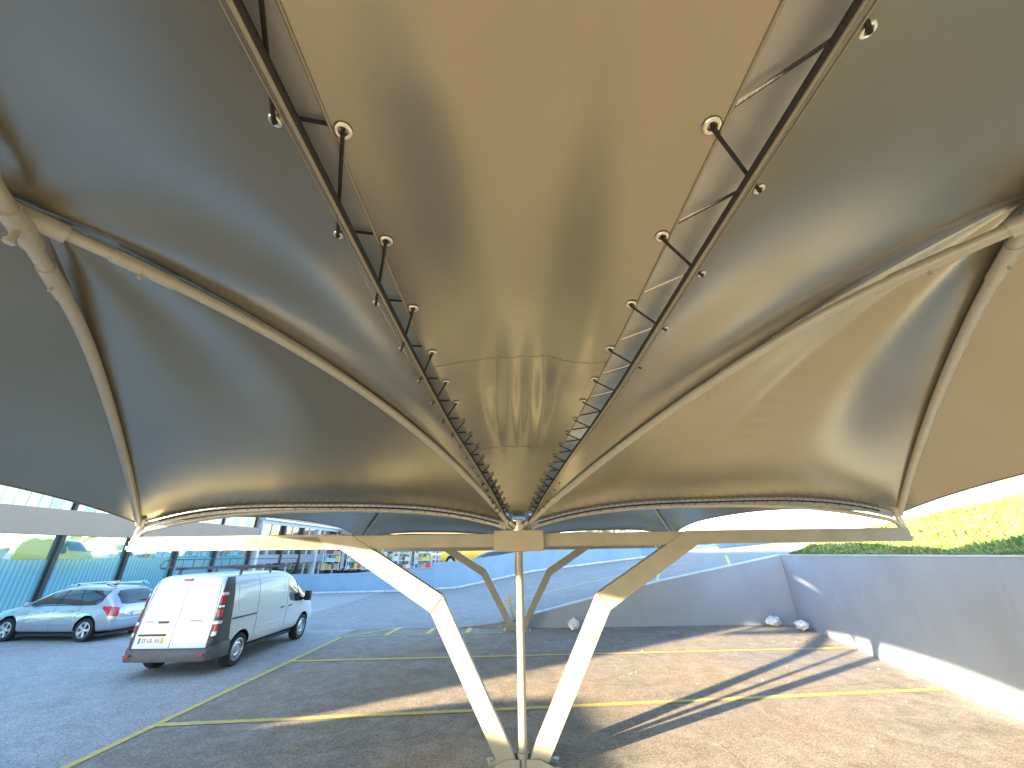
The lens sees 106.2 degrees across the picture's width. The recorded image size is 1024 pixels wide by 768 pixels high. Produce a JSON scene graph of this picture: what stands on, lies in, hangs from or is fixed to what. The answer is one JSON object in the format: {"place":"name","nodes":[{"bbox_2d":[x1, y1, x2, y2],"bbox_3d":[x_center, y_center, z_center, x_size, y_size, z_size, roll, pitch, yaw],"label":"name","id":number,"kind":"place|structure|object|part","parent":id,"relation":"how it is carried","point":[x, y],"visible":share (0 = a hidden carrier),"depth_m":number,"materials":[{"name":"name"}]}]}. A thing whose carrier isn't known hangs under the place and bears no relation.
{"place":"outdoors","nodes":[
{"label":"outdoors","id":0,"kind":"place"},
{"bbox_2d":[0,485,259,612],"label":"office building","id":1,"kind":"structure","parent":0,"point":[49,545],"depth_m":18.48,"materials":[{"name":"glass"}]},
{"bbox_2d":[0,593,376,767],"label":"road","id":2,"kind":"structure","parent":0,"point":[65,700],"depth_m":7.67,"materials":[{"name":"grey asphalt"}]},
{"bbox_2d":[0,580,152,641],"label":"estate car","id":3,"kind":"object","parent":2,"relation":"on","point":[83,614],"visible":0.81,"depth_m":12.18,"materials":[{"name":"silver metal"}]},
{"bbox_3d":[-14.374,6.923,12.430,2.742,0.464,0.258,-3,-24,5],"label":"side window","id":4,"kind":"part","parent":3,"relation":"part of","materials":[{"name":"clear glass"}]},
{"bbox_3d":[-12.596,7.124,12.975,0.407,0.408,1.247,-3,-24,5],"label":"rear window","id":5,"kind":"part","parent":3,"relation":"part of","materials":[{"name":"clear glass"}]},
{"bbox_2d":[122,558,311,667],"bbox_3d":[-7.510,6.149,10.805,2.360,2.300,5.031,0,-24,-1],"label":"cargo van","id":6,"kind":"object","parent":2,"relation":"on","point":[226,618],"visible":1,"depth_m":8.92,"materials":[{"name":"white paint"}]},
{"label":"side window","id":7,"kind":"part","parent":6,"relation":"part of","materials":[{"name":"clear glass"}]},
{"bbox_2d":[332,566,432,573],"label":"ground","id":8,"kind":"structure","parent":0,"point":[411,569],"depth_m":34.38,"materials":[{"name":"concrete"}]},
{"bbox_2d":[320,549,342,570],"bbox_3d":[-17.275,16.567,37.062,1.660,2.543,0.560,-1,-24,0],"label":"display shelf","id":9,"kind":"object","parent":8,"relation":"on","point":[326,566],"visible":0.68,"depth_m":36.73,"materials":[{"name":"multicoloured"}]},
{"bbox_2d":[345,554,364,569],"bbox_3d":[-15.063,16.636,37.346,1.682,2.589,0.560,-1,-24,0],"label":"display shelf","id":10,"kind":"object","parent":8,"relation":"on","point":[356,565],"visible":0.33,"depth_m":36.79,"materials":[{"name":"multicoloured"}]},
{"bbox_2d":[392,552,411,567],"bbox_3d":[-10.654,16.603,37.335,1.699,2.531,0.560,-1,-24,0],"label":"display shelf","id":11,"kind":"object","parent":8,"relation":"on","point":[401,558],"visible":0.49,"depth_m":37.01,"materials":[{"name":"white"}]},
{"bbox_2d":[340,530,465,567],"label":"store building","id":12,"kind":"structure","parent":8,"relation":"on","point":[391,555],"depth_m":45.68,"materials":[{"name":"white"}]},
{"bbox_2d":[343,553,359,565],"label":"window","id":13,"kind":"structure","parent":12,"relation":"in","point":[345,557],"depth_m":45.55,"materials":[{"name":"clear glass"}]},
{"bbox_2d":[383,552,397,562],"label":"window","id":14,"kind":"structure","parent":12,"relation":"in","point":[390,554],"depth_m":45.83,"materials":[{"name":"clear glass"}]},
{"bbox_2d":[399,552,415,564],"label":"window","id":15,"kind":"structure","parent":12,"relation":"in","point":[412,554],"depth_m":45.73,"materials":[{"name":"clear glass"}]},
{"bbox_2d":[418,551,434,564],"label":"window","id":16,"kind":"structure","parent":12,"relation":"in","point":[419,554],"depth_m":45.76,"materials":[{"name":"clear glass"}]},
{"bbox_2d":[414,551,432,567],"bbox_3d":[-8.476,16.441,37.065,1.660,2.557,0.560,-1,-24,0],"label":"display shelf","id":17,"kind":"object","parent":8,"relation":"on","point":[426,558],"visible":0.63,"depth_m":36.69,"materials":[{"name":"multicoloured"}]},
{"bbox_2d":[440,533,493,561],"bbox_3d":[-3.342,14.064,32.490,5.174,2.809,2.596,-2,-24,4],"label":"delivery van","id":18,"kind":"object","parent":8,"relation":"on","point":[445,556],"visible":0.19,"depth_m":31.42,"materials":[{"name":"orange paint"}]},
{"bbox_2d":[473,551,513,558],"bbox_3d":[-1.439,13.379,28.988,4.509,1.503,2.140,-4,-24,7],"label":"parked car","id":19,"kind":"object","parent":8,"relation":"on","point":[489,553],"visible":0.12,"depth_m":28.51,"materials":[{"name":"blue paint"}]},
{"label":"side window","id":20,"kind":"part","parent":19,"relation":"part of","materials":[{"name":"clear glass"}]},
{"bbox_2d":[818,511,827,528],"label":"lattice crane","id":21,"kind":"object","parent":8,"relation":"on","point":[822,519],"visible":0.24,"depth_m":77.19,"materials":[{"name":"orange paint"}]},
{"bbox_2d":[70,593,1023,767],"bbox_3d":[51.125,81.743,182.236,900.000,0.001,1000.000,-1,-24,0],"label":"ground","id":22,"kind":"structure","parent":0,"point":[938,729],"depth_m":6.16,"materials":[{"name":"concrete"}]},
{"bbox_2d":[248,517,360,573],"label":"shop building","id":23,"kind":"structure","parent":22,"relation":"on","point":[309,561],"depth_m":36.87,"materials":[{"name":"white"}]},
{"bbox_2d":[255,563,274,569],"bbox_3d":[-20.906,15.800,32.218,0.160,1.350,3.030,-1,-24,0],"label":"shop window","id":24,"kind":"structure","parent":23,"relation":"in","point":[268,568],"depth_m":32.55,"materials":[{"name":"clear glass"}]},
{"bbox_2d":[259,524,282,554],"bbox_3d":[-20.938,13.442,33.251,0.160,2.400,3.030,-1,-24,0],"label":"shop window","id":25,"kind":"structure","parent":23,"relation":"in","point":[269,529],"depth_m":33.37,"materials":[{"name":"clear glass"}]},
{"bbox_2d":[279,562,294,573],"bbox_3d":[-20.887,17.185,35.378,0.160,1.350,3.030,-1,-24,0],"label":"shop window","id":26,"kind":"structure","parent":23,"relation":"in","point":[288,569],"depth_m":35.77,"materials":[{"name":"clear glass"}]},
{"bbox_2d":[282,526,300,553],"bbox_3d":[-20.919,14.827,36.411,0.160,2.400,3.030,-1,-24,0],"label":"shop window","id":27,"kind":"structure","parent":23,"relation":"in","point":[290,530],"depth_m":36.59,"materials":[{"name":"clear glass"}]},
{"bbox_2d":[297,562,311,573],"bbox_3d":[-20.868,18.510,38.400,0.160,1.350,3.030,-1,-24,0],"label":"shop window","id":28,"kind":"structure","parent":23,"relation":"in","point":[304,567],"depth_m":38.66,"materials":[{"name":"clear glass"}]},
{"bbox_2d":[301,529,316,553],"bbox_3d":[-20.901,16.151,39.434,0.160,2.400,3.030,-1,-24,0],"label":"shop window","id":29,"kind":"structure","parent":23,"relation":"in","point":[307,531],"depth_m":39.65,"materials":[{"name":"clear glass"}]},
{"bbox_2d":[314,561,325,573],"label":"shop window","id":30,"kind":"structure","parent":23,"relation":"in","point":[317,569],"depth_m":41.44,"materials":[{"name":"clear glass"}]},
{"bbox_2d":[317,530,330,553],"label":"shop window","id":31,"kind":"structure","parent":23,"relation":"in","point":[320,551],"depth_m":42.57,"materials":[{"name":"clear glass"}]},
{"bbox_2d":[328,562,338,573],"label":"shop window","id":32,"kind":"structure","parent":23,"relation":"in","point":[330,571],"depth_m":44.61,"materials":[{"name":"clear glass"}]},
{"bbox_2d":[60,626,950,767],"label":"parking lines","id":33,"kind":"object","parent":22,"relation":"on","point":[159,723],"visible":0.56,"depth_m":6.55,"materials":[{"name":"yellow paint"}]},
{"bbox_2d":[502,600,509,615],"bbox_3d":[-0.174,8.125,13.637,0.200,0.830,0.200,-17,-23,-7],"label":"bollard","id":34,"kind":"object","parent":22,"relation":"on","point":[504,602],"visible":0.19,"depth_m":13.68,"materials":[{"name":"yellow paint"}]},
{"bbox_2d":[507,594,515,620],"bbox_3d":[0.006,8.127,13.853,0.200,0.990,0.200,-15,-23,-6],"label":"bollard","id":35,"kind":"object","parent":22,"relation":"on","point":[511,605],"visible":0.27,"depth_m":13.85,"materials":[{"name":"yellow paint"}]},
{"bbox_2d":[376,532,661,631],"bbox_3d":[0.172,6.745,13.169,11.230,3.055,0.391,-1,-24,0],"label":"canopy support","id":36,"kind":"object","parent":22,"relation":"on","point":[548,573],"visible":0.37,"depth_m":13.33,"materials":[{"name":"metal"}]},
{"bbox_2d":[125,503,914,767],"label":"canopy support","id":37,"kind":"object","parent":22,"relation":"on","point":[518,536],"visible":0.98,"depth_m":5.44,"materials":[{"name":"beige metal"}]},
{"bbox_2d":[0,0,509,528],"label":"shade canopy","id":38,"kind":"object","parent":37,"relation":"on","point":[194,320],"visible":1,"depth_m":2.74,"materials":[{"name":"fabric"}]},
{"bbox_2d":[145,512,506,535],"bbox_3d":[-2.721,3.203,9.935,5.502,1.506,8.789,-1,-24,0],"label":"shade canopy","id":39,"kind":"object","parent":37,"relation":"attached to","point":[360,524],"visible":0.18,"depth_m":12.99,"materials":[{"name":"fabric"}]},
{"bbox_2d":[506,514,531,529],"bbox_3d":[0.160,3.255,9.895,1.930,1.070,8.685,-1,-24,0],"label":"panel","id":40,"kind":"object","parent":37,"relation":"on","point":[528,517],"depth_m":12.75,"materials":[{"name":"silver metal"}]},
{"bbox_2d":[242,0,878,517],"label":"panel","id":41,"kind":"object","parent":37,"relation":"on","point":[534,196],"visible":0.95,"depth_m":1.56,"materials":[{"name":"fabric"}]},
{"bbox_2d":[529,504,893,532],"bbox_3d":[2.958,3.122,9.936,5.521,1.516,8.788,-1,-24,0],"label":"shade canopy","id":42,"kind":"object","parent":37,"relation":"attached to","point":[666,519],"visible":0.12,"depth_m":12.90,"materials":[{"name":"fabric"}]},
{"bbox_2d":[527,0,1023,528],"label":"shade canopy","id":43,"kind":"object","parent":37,"relation":"attached to","point":[843,320],"visible":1,"depth_m":2.84,"materials":[{"name":"fabric"}]},
{"bbox_2d":[290,543,768,593],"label":"boundary wall","id":44,"kind":"structure","parent":22,"relation":"on","point":[450,575],"depth_m":25.94,"materials":[{"name":"blue paint"}]},
{"bbox_2d":[524,554,797,627],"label":"retaining wall","id":45,"kind":"structure","parent":22,"relation":"on","point":[753,592],"depth_m":13.29,"materials":[{"name":"grey paint"}]},
{"bbox_2d":[765,615,781,626],"bbox_3d":[8.675,7.849,12.735,0.727,0.324,0.373,16,-29,-33],"label":"plastic bag","id":46,"kind":"object","parent":22,"relation":"on","point":[773,620],"visible":1,"depth_m":12.60,"materials":[{"name":"white plastic"}]},
{"bbox_2d":[794,620,809,630],"bbox_3d":[9.108,7.576,12.082,0.513,0.289,0.411,14,-28,-30],"label":"plastic bag","id":47,"kind":"object","parent":22,"relation":"on","point":[802,625],"visible":1,"depth_m":11.98,"materials":[{"name":"white plastic"}]},
{"bbox_2d":[781,554,1023,720],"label":"retaining wall","id":48,"kind":"structure","parent":22,"relation":"on","point":[954,623],"depth_m":7.13,"materials":[{"name":"grey paint"}]},
{"bbox_2d":[305,542,818,629],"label":"ramp road","id":49,"kind":"structure","parent":0,"point":[472,606],"depth_m":17.15,"materials":[{"name":"grey asphalt"}]},
{"bbox_2d":[526,550,767,597],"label":"ramp lines","id":50,"kind":"object","parent":49,"relation":"on","point":[726,557],"visible":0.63,"depth_m":17.06,"materials":[{"name":"white paint"}]},
{"bbox_2d":[568,618,579,629],"bbox_3d":[2.026,7.882,12.634,0.386,0.349,0.354,7,-25,-17],"label":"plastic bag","id":51,"kind":"object","parent":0,"point":[573,624],"visible":1,"depth_m":12.56,"materials":[{"name":"white plastic"}]},
{"bbox_2d":[561,475,1023,532],"label":"sky","id":52,"kind":"structure","parent":0,"point":[796,518],"materials":[{"name":"white"}]},
{"bbox_2d":[789,492,1023,554],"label":"grass bank","id":53,"kind":"structure","parent":0,"point":[984,520],"depth_m":9.46,"materials":[{"name":"plant"}]}
]}

